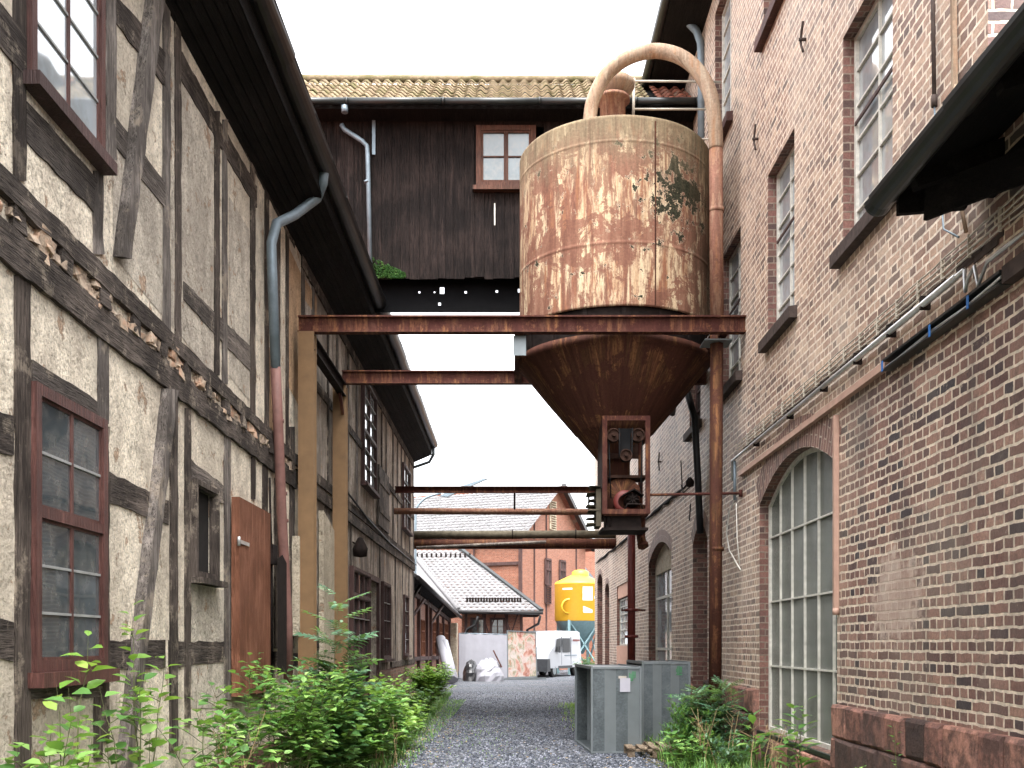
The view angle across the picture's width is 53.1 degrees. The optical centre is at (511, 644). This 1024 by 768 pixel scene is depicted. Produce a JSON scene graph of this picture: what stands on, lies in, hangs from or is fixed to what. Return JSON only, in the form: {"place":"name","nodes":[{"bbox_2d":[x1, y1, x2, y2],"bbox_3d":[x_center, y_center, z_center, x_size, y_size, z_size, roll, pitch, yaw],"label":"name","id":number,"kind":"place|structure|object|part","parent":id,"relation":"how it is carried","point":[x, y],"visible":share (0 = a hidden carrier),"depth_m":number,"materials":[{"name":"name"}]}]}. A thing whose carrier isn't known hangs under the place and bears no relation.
{"place":"outdoors","nodes":[
{"label":"outdoors","id":0,"kind":"place"},
{"bbox_2d":[276,0,659,538],"label":"sky","id":1,"kind":"structure","parent":0,"point":[505,435],"materials":[{"name":"white"}]},
{"bbox_2d":[417,549,543,634],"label":"hipped brick house","id":2,"kind":"structure","parent":0,"point":[492,619],"depth_m":51.92,"materials":[{"name":"grey tile"}]},
{"bbox_2d":[470,618,485,634],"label":"window","id":3,"kind":"structure","parent":2,"relation":"in","point":[479,628],"depth_m":50.58,"materials":[{"name":"grey glass"}]},
{"bbox_2d":[490,618,504,633],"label":"window","id":4,"kind":"structure","parent":2,"relation":"in","point":[498,627],"depth_m":50.58,"materials":[{"name":"grey glass"}]},
{"bbox_2d":[414,484,594,670],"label":"brick barn","id":5,"kind":"structure","parent":0,"point":[535,575],"depth_m":61.20,"materials":[{"name":"orange tile"}]},
{"bbox_2d":[545,558,551,585],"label":"window","id":6,"kind":"structure","parent":5,"relation":"in","point":[548,562],"depth_m":61.20,"materials":[{"name":"brown paint"}]},
{"bbox_2d":[559,560,565,580],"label":"window","id":7,"kind":"structure","parent":5,"relation":"in","point":[562,563],"depth_m":63.24,"materials":[{"name":"grey paint"}]},
{"bbox_2d":[276,698,747,767],"bbox_3d":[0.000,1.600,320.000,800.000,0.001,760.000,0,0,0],"label":"ground","id":8,"kind":"structure","parent":0,"point":[656,762],"depth_m":14.47,"materials":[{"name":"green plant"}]},
{"bbox_2d":[0,687,96,767],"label":"leafy shrub","id":9,"kind":"object","parent":8,"relation":"on","point":[53,747],"visible":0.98,"depth_m":5.66,"materials":[{"name":"green plant"}]},
{"bbox_2d":[30,630,114,767],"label":"leafy shrub","id":10,"kind":"object","parent":8,"relation":"on","point":[95,683],"visible":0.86,"depth_m":6.08,"materials":[{"name":"green plant"}]},
{"bbox_2d":[80,661,167,767],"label":"leafy shrub","id":11,"kind":"object","parent":8,"relation":"on","point":[113,758],"visible":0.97,"depth_m":6.96,"materials":[{"name":"green plant"}]},
{"bbox_2d":[102,600,182,766],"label":"leafy shrub","id":12,"kind":"object","parent":8,"relation":"on","point":[133,657],"visible":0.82,"depth_m":7.26,"materials":[{"name":"green plant"}]},
{"bbox_2d":[139,690,263,767],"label":"leafy shrub","id":13,"kind":"object","parent":8,"relation":"on","point":[228,760],"visible":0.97,"depth_m":8.36,"materials":[{"name":"green plant"}]},
{"bbox_2d":[0,0,437,767],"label":"half timbered house","id":14,"kind":"structure","parent":8,"relation":"on","point":[182,246],"depth_m":9.31,"materials":[{"name":"paint"}]},
{"bbox_2d":[23,0,117,175],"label":"window","id":15,"kind":"structure","parent":14,"relation":"in","point":[65,73],"depth_m":7.16,"materials":[{"name":"red paint"}]},
{"bbox_2d":[27,381,119,687],"bbox_3d":[-3.055,-0.705,7.153,0.150,1.970,1.261,0,0,0],"label":"window","id":16,"kind":"structure","parent":14,"relation":"in","point":[69,591],"depth_m":7.08,"materials":[{"name":"red paint"}]},
{"bbox_2d":[191,479,227,587],"bbox_3d":[-3.056,-1.095,10.272,0.172,1.010,0.872,0,0,0],"label":"window","id":17,"kind":"structure","parent":14,"relation":"in","point":[200,491],"depth_m":10.39,"materials":[{"name":"wood"}]},
{"bbox_2d":[231,497,269,696],"bbox_3d":[-3.016,-0.517,11.902,0.108,2.195,1.494,0,0,0],"label":"door","id":18,"kind":"structure","parent":14,"relation":"in","point":[250,524],"depth_m":11.63,"materials":[{"name":"brown wood"}]},
{"bbox_2d":[349,565,374,667],"bbox_3d":[-3.035,-0.528,20.679,0.190,1.940,2.506,0,0,0],"label":"window","id":19,"kind":"structure","parent":14,"relation":"in","point":[358,577],"depth_m":20.28,"materials":[{"name":"brown paint"}]},
{"bbox_2d":[361,385,380,498],"bbox_3d":[-3.040,-4.396,21.990,0.180,2.258,2.046,0,0,0],"label":"window","id":20,"kind":"structure","parent":14,"relation":"in","point":[368,397],"depth_m":21.97,"materials":[{"name":"brown paint"}]},
{"bbox_2d":[381,581,393,661],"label":"window","id":21,"kind":"structure","parent":14,"relation":"in","point":[385,587],"depth_m":24.89,"materials":[{"name":"brown paint"}]},
{"bbox_2d":[403,594,411,657],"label":"window","id":22,"kind":"structure","parent":14,"relation":"in","point":[405,598],"depth_m":29.63,"materials":[{"name":"brown paint"}]},
{"bbox_2d":[402,462,413,536],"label":"window","id":23,"kind":"structure","parent":14,"relation":"in","point":[407,529],"depth_m":29.77,"materials":[{"name":"brown paint"}]},
{"bbox_2d":[207,710,265,767],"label":"dry weed","id":24,"kind":"object","parent":8,"relation":"on","point":[234,742],"visible":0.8,"depth_m":8.85,"materials":[{"name":"plant"}]},
{"bbox_2d":[183,652,291,767],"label":"leafy shrub","id":25,"kind":"object","parent":8,"relation":"on","point":[241,718],"visible":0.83,"depth_m":9.54,"materials":[{"name":"green plant"}]},
{"bbox_2d":[236,652,347,767],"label":"leafy shrub","id":26,"kind":"object","parent":8,"relation":"on","point":[302,736],"visible":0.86,"depth_m":10.45,"materials":[{"name":"green plant"}]},
{"bbox_2d":[244,659,367,767],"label":"leafy shrub","id":27,"kind":"object","parent":8,"relation":"on","point":[342,730],"visible":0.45,"depth_m":11.48,"materials":[{"name":"green plant"}]},
{"bbox_2d":[275,584,385,766],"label":"ash sapling","id":28,"kind":"object","parent":8,"relation":"on","point":[337,644],"visible":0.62,"depth_m":12.26,"materials":[{"name":"green plant"}]},
{"bbox_2d":[314,669,410,767],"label":"leafy shrub","id":29,"kind":"object","parent":8,"relation":"on","point":[371,736],"visible":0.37,"depth_m":12.51,"materials":[{"name":"green plant"}]},
{"bbox_2d":[277,691,452,767],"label":"grass","id":30,"kind":"structure","parent":8,"relation":"on","point":[403,749],"depth_m":15.61,"materials":[{"name":"green plant"}]},
{"bbox_2d":[366,713,402,767],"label":"dry weed","id":31,"kind":"object","parent":8,"relation":"on","point":[394,745],"visible":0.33,"depth_m":13.20,"materials":[{"name":"plant"}]},
{"bbox_2d":[357,680,418,760],"bbox_3d":[-1.856,1.046,13.954,1.190,1.114,1.198,0,0,0],"label":"leafy shrub","id":32,"kind":"object","parent":8,"relation":"on","point":[395,719],"visible":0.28,"depth_m":13.81,"materials":[{"name":"green plant"}]},
{"bbox_2d":[364,673,419,734],"bbox_3d":[-1.998,1.014,16.018,1.116,1.178,1.151,0,0,0],"label":"leafy shrub","id":33,"kind":"object","parent":8,"relation":"on","point":[382,680],"visible":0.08,"depth_m":16.02,"materials":[{"name":"green plant"}]},
{"bbox_2d":[373,678,417,710],"bbox_3d":[-2.325,1.132,19.536,0.950,0.945,0.987,0,0,27],"label":"leafy shrub","id":34,"kind":"object","parent":8,"relation":"on","point":[410,689],"visible":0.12,"depth_m":19.60,"materials":[{"name":"green plant"}]},
{"bbox_2d":[387,706,427,750],"bbox_3d":[-1.816,1.241,15.329,1.119,0.729,0.805,0,0,-24],"label":"leafy shrub","id":35,"kind":"object","parent":8,"relation":"on","point":[404,736],"visible":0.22,"depth_m":15.31,"materials":[{"name":"green plant"}]},
{"bbox_2d":[357,699,465,767],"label":"grass","id":36,"kind":"structure","parent":8,"relation":"on","point":[440,720],"depth_m":18.57,"materials":[{"name":"green plant"}]},
{"bbox_2d":[399,699,433,731],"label":"leafy shrub","id":37,"kind":"object","parent":8,"relation":"on","point":[423,713],"visible":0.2,"depth_m":18.00,"materials":[{"name":"green plant"}]},
{"bbox_2d":[400,683,441,715],"bbox_3d":[-2.087,1.228,22.423,1.144,0.750,0.961,0,0,36],"label":"leafy shrub","id":38,"kind":"object","parent":8,"relation":"on","point":[420,696],"visible":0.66,"depth_m":22.38,"materials":[{"name":"green plant"}]},
{"bbox_2d":[405,661,456,696],"bbox_3d":[-2.482,1.041,29.381,1.800,1.123,1.652,0,0,0],"label":"leafy shrub","id":39,"kind":"object","parent":8,"relation":"on","point":[430,676],"visible":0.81,"depth_m":29.28,"materials":[{"name":"green plant"}]},
{"bbox_2d":[298,315,745,707],"bbox_3d":[0.160,-1.520,15.950,6.380,6.240,3.100,0,0,0],"label":"steel support frame","id":40,"kind":"object","parent":8,"relation":"on","point":[312,354],"visible":0.73,"depth_m":14.49,"materials":[{"name":"paint"},{"name":"rusty steel"},{"name":"light galvanised steel"}]},
{"bbox_2d":[519,43,723,749],"bbox_3d":[1.730,-3.730,16.100,3.238,10.662,2.984,0,0,0],"label":"rusty silo","id":41,"kind":"object","parent":8,"relation":"on","point":[621,212],"visible":0.9,"depth_m":14.84,"materials":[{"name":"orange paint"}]},
{"bbox_2d":[585,416,649,534],"bbox_3d":[1.564,-2.515,15.435,0.923,1.670,0.890,0,0,0],"label":"discharge gear","id":42,"kind":"object","parent":41,"relation":"attached to","point":[617,500],"visible":1,"depth_m":15.10,"materials":[{"name":"metal"}]},
{"bbox_2d":[636,505,648,549],"bbox_3d":[2.007,-1.805,15.793,0.177,0.709,0.381,0,0,0],"label":"rusty elbow pipe","id":43,"kind":"object","parent":42,"relation":"attached to","point":[642,544],"visible":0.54,"depth_m":15.74,"materials":[{"name":"brown metal"}]},
{"bbox_2d":[621,535,645,659],"bbox_3d":[2.607,-0.675,22.000,0.520,4.550,0.292,0,0,0],"label":"red standpipe","id":44,"kind":"object","parent":8,"relation":"on","point":[631,610],"visible":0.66,"depth_m":21.93,"materials":[{"name":"red metal"}]},
{"bbox_2d":[624,741,679,757],"bbox_3d":[2.015,1.517,14.800,0.795,0.142,1.007,0,0,0],"label":"wooden pallet","id":45,"kind":"object","parent":8,"relation":"on","point":[630,750],"visible":0.65,"depth_m":14.36,"materials":[{"name":"brown wood"}]},
{"bbox_2d":[626,660,690,742],"bbox_3d":[2.384,0.925,16.860,0.812,1.314,1.762,0,0,0],"label":"sheet metal duct","id":46,"kind":"object","parent":8,"relation":"on","point":[661,679],"visible":0.67,"depth_m":16.01,"materials":[{"name":"grey metal"}]},
{"bbox_2d":[659,731,715,767],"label":"weed plant","id":47,"kind":"object","parent":8,"relation":"on","point":[693,752],"visible":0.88,"depth_m":13.11,"materials":[{"name":"green plant"}]},
{"bbox_2d":[658,694,718,756],"bbox_3d":[2.340,1.135,13.702,0.804,0.934,0.834,0,0,0],"label":"weed plant","id":48,"kind":"object","parent":8,"relation":"on","point":[683,728],"visible":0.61,"depth_m":13.59,"materials":[{"name":"green plant"}]},
{"bbox_2d":[664,675,751,759],"bbox_3d":[2.718,1.012,13.942,1.288,1.181,1.099,0,0,18],"label":"weed plant","id":49,"kind":"object","parent":8,"relation":"on","point":[720,717],"visible":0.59,"depth_m":13.80,"materials":[{"name":"green plant"}]},
{"bbox_2d":[642,734,785,767],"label":"grass","id":50,"kind":"structure","parent":8,"relation":"on","point":[708,762],"depth_m":12.91,"materials":[{"name":"green plant"}]},
{"bbox_2d":[690,706,743,767],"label":"dry weed","id":51,"kind":"object","parent":8,"relation":"on","point":[699,734],"visible":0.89,"depth_m":12.95,"materials":[{"name":"beige plant"}]},
{"bbox_2d":[693,729,753,767],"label":"weed plant","id":52,"kind":"object","parent":8,"relation":"on","point":[729,753],"visible":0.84,"depth_m":12.72,"materials":[{"name":"green plant"}]},
{"bbox_2d":[731,704,784,767],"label":"weed plant","id":53,"kind":"object","parent":8,"relation":"on","point":[760,740],"visible":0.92,"depth_m":12.26,"materials":[{"name":"green plant"}]},
{"bbox_2d":[740,722,785,767],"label":"dry weed","id":54,"kind":"object","parent":8,"relation":"on","point":[772,745],"visible":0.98,"depth_m":11.65,"materials":[{"name":"beige plant"}]},
{"bbox_2d":[774,695,821,767],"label":"weed plant","id":55,"kind":"object","parent":8,"relation":"on","point":[802,759],"visible":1,"depth_m":10.58,"materials":[{"name":"green plant"}]},
{"bbox_2d":[595,0,1023,767],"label":"brick factory","id":56,"kind":"structure","parent":8,"relation":"on","point":[827,112],"depth_m":10.71,"materials":[{"name":"red brick"}]},
{"bbox_2d":[394,508,593,514],"bbox_3d":[0.103,-3.483,26.900,6.394,0.197,0.170,0,0,0],"label":"crossing pipe","id":57,"kind":"object","parent":56,"relation":"attached to","point":[476,511],"visible":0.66,"depth_m":26.83,"materials":[{"name":"brown metal"}]},
{"bbox_2d":[395,486,594,509],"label":"crossing steel beam","id":58,"kind":"structure","parent":56,"relation":"attached to","point":[492,489],"depth_m":26.79,"materials":[{"name":"black metal"}]},
{"bbox_2d":[302,74,697,312],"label":"building","id":59,"kind":"structure","parent":56,"relation":"attached to","point":[429,175],"depth_m":18.61,"materials":[{"name":"brown wood"}]},
{"bbox_2d":[473,125,535,192],"bbox_3d":[-0.108,-8.810,18.560,1.205,1.196,0.180,0,0,0],"label":"window","id":60,"kind":"structure","parent":59,"relation":"in","point":[499,148],"depth_m":18.59,"materials":[{"name":"orange paint"}]},
{"bbox_2d":[414,529,615,548],"bbox_3d":[-0.350,-3.324,32.502,7.301,0.664,0.505,0,0,0],"label":"lagged crossing pipe","id":61,"kind":"object","parent":56,"relation":"attached to","point":[557,539],"visible":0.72,"depth_m":32.48,"materials":[{"name":"black metal"}]},
{"bbox_2d":[620,597,627,644],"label":"window","id":62,"kind":"structure","parent":56,"relation":"in","point":[624,602],"depth_m":31.22,"materials":[{"name":"white glass"}]},
{"bbox_2d":[596,461,693,563],"bbox_3d":[3.257,-2.898,28.971,0.162,1.267,21.258,0,0,0],"label":"sagging wall cable","id":63,"kind":"object","parent":56,"relation":"attached to","point":[689,481],"visible":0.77,"depth_m":20.82,"materials":[{"name":"black metal"}]},
{"bbox_2d":[656,569,671,659],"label":"window","id":64,"kind":"structure","parent":56,"relation":"in","point":[664,580],"depth_m":23.53,"materials":[{"name":"grey glass"}]},
{"bbox_2d":[670,391,703,533],"bbox_3d":[3.124,-3.343,18.567,0.369,2.877,2.516,0,0,0],"label":"black hose","id":65,"kind":"object","parent":56,"relation":"attached to","point":[696,456],"visible":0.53,"depth_m":17.47,"materials":[{"name":"black rubber"}]},
{"bbox_2d":[683,385,701,441],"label":"window","id":66,"kind":"structure","parent":56,"relation":"in","point":[687,436],"depth_m":18.81,"materials":[{"name":"grey glass"}]},
{"bbox_2d":[650,490,742,496],"bbox_3d":[2.669,-2.165,14.860,1.330,0.100,0.057,0,0,17],"label":"tie rod","id":67,"kind":"object","parent":56,"relation":"attached to","point":[740,493],"visible":1,"depth_m":14.86,"materials":[{"name":"brown metal"}]},
{"bbox_2d":[722,0,732,142],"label":"window","id":68,"kind":"structure","parent":56,"relation":"in","point":[727,115],"depth_m":16.37,"materials":[{"name":"grey glass"}]},
{"bbox_2d":[723,240,742,401],"bbox_3d":[3.335,-4.911,15.437,0.270,2.256,1.561,0,0,0],"label":"window","id":69,"kind":"structure","parent":56,"relation":"in","point":[735,372],"depth_m":15.67,"materials":[{"name":"grey glass"}]},
{"bbox_2d":[726,461,740,570],"bbox_3d":[3.244,-1.862,14.986,0.052,1.631,0.864,0,0,-3],"label":"hanging cable","id":70,"kind":"object","parent":56,"relation":"hanging from","point":[734,479],"visible":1,"depth_m":14.92,"materials":[{"name":"white paint"}]},
{"bbox_2d":[754,0,782,52],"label":"window","id":71,"kind":"structure","parent":56,"relation":"in","point":[774,7],"depth_m":12.98,"materials":[{"name":"white paint"}]},
{"bbox_2d":[758,146,796,352],"bbox_3d":[3.335,-4.911,12.582,0.270,2.256,1.476,0,0,0],"label":"window","id":72,"kind":"structure","parent":56,"relation":"in","point":[786,309],"depth_m":12.80,"materials":[{"name":"grey glass"}]},
{"bbox_2d":[756,448,836,759],"bbox_3d":[3.370,-0.541,12.024,0.220,3.459,3.287,0,0,0],"label":"window","id":73,"kind":"structure","parent":56,"relation":"in","point":[802,626],"depth_m":12.14,"materials":[{"name":"grey glass"}]},
{"bbox_2d":[832,415,838,614],"bbox_3d":[3.270,-1.304,10.339,0.065,2.013,0.065,0,0,-22],"label":"wall pipe","id":74,"kind":"object","parent":56,"relation":"attached to","point":[835,609],"depth_m":10.31,"materials":[{"name":"metal"}]},
{"bbox_2d":[829,0,895,268],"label":"window","id":75,"kind":"structure","parent":56,"relation":"in","point":[873,42],"depth_m":9.74,"materials":[{"name":"grey glass"}]},
{"bbox_2d":[731,230,1023,480],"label":"steel conduit","id":76,"kind":"object","parent":56,"relation":"attached to","point":[889,330],"visible":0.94,"depth_m":8.45,"materials":[{"name":"galvanised steel"},{"name":"black iron"}]},
{"bbox_2d":[736,186,1023,452],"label":"cable run","id":77,"kind":"object","parent":56,"relation":"attached to","point":[941,269],"visible":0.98,"depth_m":8.54,"materials":[{"name":"grey metal"}]},
{"bbox_2d":[738,250,1023,476],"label":"cable tray","id":78,"kind":"object","parent":56,"relation":"attached to","point":[998,282],"visible":1,"depth_m":7.99,"materials":[{"name":"pink brown paint"},{"name":"metal"}]},
{"bbox_2d":[931,0,967,237],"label":"conduits","id":79,"kind":"object","parent":56,"relation":"attached to","point":[954,51],"visible":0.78,"depth_m":7.58,"materials":[{"name":"beige painted metal"},{"name":"zinc"}]},
{"bbox_2d":[886,725,902,764],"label":"weed plant","id":80,"kind":"object","parent":8,"relation":"on","point":[894,744],"visible":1,"depth_m":8.05,"materials":[{"name":"green plant"}]},
{"bbox_2d":[864,2,1023,767],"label":"brick workshop","id":81,"kind":"structure","parent":8,"relation":"on","point":[964,150],"depth_m":6.76,"materials":[{"name":"brick"}]},
{"bbox_2d":[393,670,673,767],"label":"gravel path","id":82,"kind":"structure","parent":0,"point":[563,680],"depth_m":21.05,"materials":[{"name":"grey gravel"}]},
{"bbox_2d":[414,573,461,685],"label":"lean to shed","id":83,"kind":"object","parent":82,"relation":"on","point":[435,612],"visible":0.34,"depth_m":40.23,"materials":[{"name":"brown wood"}]},
{"bbox_2d":[421,619,424,655],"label":"window","id":84,"kind":"structure","parent":83,"relation":"in","point":[422,621],"depth_m":38.52,"materials":[{"name":"brown glass"}]},
{"bbox_2d":[432,622,435,654],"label":"window","id":85,"kind":"structure","parent":83,"relation":"in","point":[434,624],"depth_m":41.86,"materials":[{"name":"brown glass"}]},
{"bbox_2d":[439,623,442,634],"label":"window","id":86,"kind":"structure","parent":83,"relation":"in","point":[440,624],"depth_m":44.16,"materials":[{"name":"brown glass"}]},
{"bbox_2d":[445,624,447,639],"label":"window","id":87,"kind":"structure","parent":83,"relation":"in","point":[446,625],"depth_m":46.28,"materials":[{"name":"brown glass"}]},
{"bbox_2d":[436,635,457,683],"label":"leaning white roll","id":88,"kind":"object","parent":82,"relation":"on","point":[444,650],"visible":0.94,"depth_m":41.43,"materials":[{"name":"white plastic"}]},
{"bbox_2d":[414,478,486,573],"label":"street lamp","id":89,"kind":"object","parent":82,"relation":"on","point":[443,495],"visible":0.52,"depth_m":43.99,"materials":[{"name":"metal"}]},
{"bbox_2d":[463,659,476,680],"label":"rubble bag","id":90,"kind":"object","parent":82,"relation":"on","point":[469,673],"visible":0.9,"depth_m":43.90,"materials":[{"name":"grey plastic"}]},
{"bbox_2d":[459,633,506,678],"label":"white site hoarding","id":91,"kind":"object","parent":82,"relation":"on","point":[477,648],"visible":0.56,"depth_m":47.09,"materials":[{"name":"metal"}]},
{"bbox_2d":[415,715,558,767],"bbox_3d":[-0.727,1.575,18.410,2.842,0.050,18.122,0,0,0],"label":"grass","id":92,"kind":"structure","parent":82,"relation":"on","point":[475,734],"depth_m":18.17,"materials":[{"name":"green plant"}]},
{"bbox_2d":[475,658,503,681],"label":"rubble bag","id":93,"kind":"object","parent":82,"relation":"on","point":[488,669],"visible":0.98,"depth_m":43.54,"materials":[{"name":"white plastic"}]},
{"bbox_2d":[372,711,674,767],"bbox_3d":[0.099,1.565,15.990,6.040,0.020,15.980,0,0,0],"label":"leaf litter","id":94,"kind":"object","parent":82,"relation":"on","point":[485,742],"visible":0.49,"depth_m":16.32,"materials":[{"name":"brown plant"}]},
{"bbox_2d":[504,630,545,679],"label":"poster panel","id":95,"kind":"object","parent":82,"relation":"on","point":[521,655],"visible":0.94,"depth_m":45.69,"materials":[{"name":"multicoloured paper"}]},
{"bbox_2d":[532,631,581,676],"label":"white panel van","id":96,"kind":"object","parent":82,"relation":"on","point":[558,649],"visible":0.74,"depth_m":49.78,"materials":[{"name":"paint"}]},
{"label":"side window","id":97,"kind":"part","parent":96,"relation":"part of","materials":[{"name":"glass"}]},
{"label":"side window","id":98,"kind":"part","parent":96,"relation":"part of","materials":[{"name":"glass"}]},
{"bbox_2d":[549,702,574,727],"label":"grass","id":99,"kind":"structure","parent":82,"relation":"on","point":[573,708],"depth_m":24.46,"materials":[{"name":"green plant"}]},
{"bbox_2d":[554,570,594,673],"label":"yellow container silo","id":100,"kind":"object","parent":82,"relation":"on","point":[575,601],"visible":0.78,"depth_m":53.94,"materials":[{"name":"paint"}]},
{"bbox_2d":[572,656,594,665],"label":"weed plant","id":101,"kind":"object","parent":82,"relation":"on","point":[586,660],"visible":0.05,"depth_m":43.84,"materials":[{"name":"green plant"}]},
{"bbox_2d":[585,552,594,663],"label":"orange brick annexe","id":102,"kind":"structure","parent":82,"relation":"on","point":[590,562],"depth_m":70.00,"materials":[{"name":"brick"}]},
{"bbox_2d":[563,466,594,483],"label":"thin gantry","id":103,"kind":"object","parent":102,"relation":"on","point":[571,466],"visible":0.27,"depth_m":74.97,"materials":[{"name":"metal"}]},
{"bbox_2d":[575,664,641,753],"bbox_3d":[1.452,0.950,15.789,0.740,1.264,1.940,0,0,-3],"label":"sheet metal duct","id":104,"kind":"object","parent":82,"relation":"on","point":[608,708],"visible":0.94,"depth_m":14.85,"materials":[{"name":"metal"}]}
]}

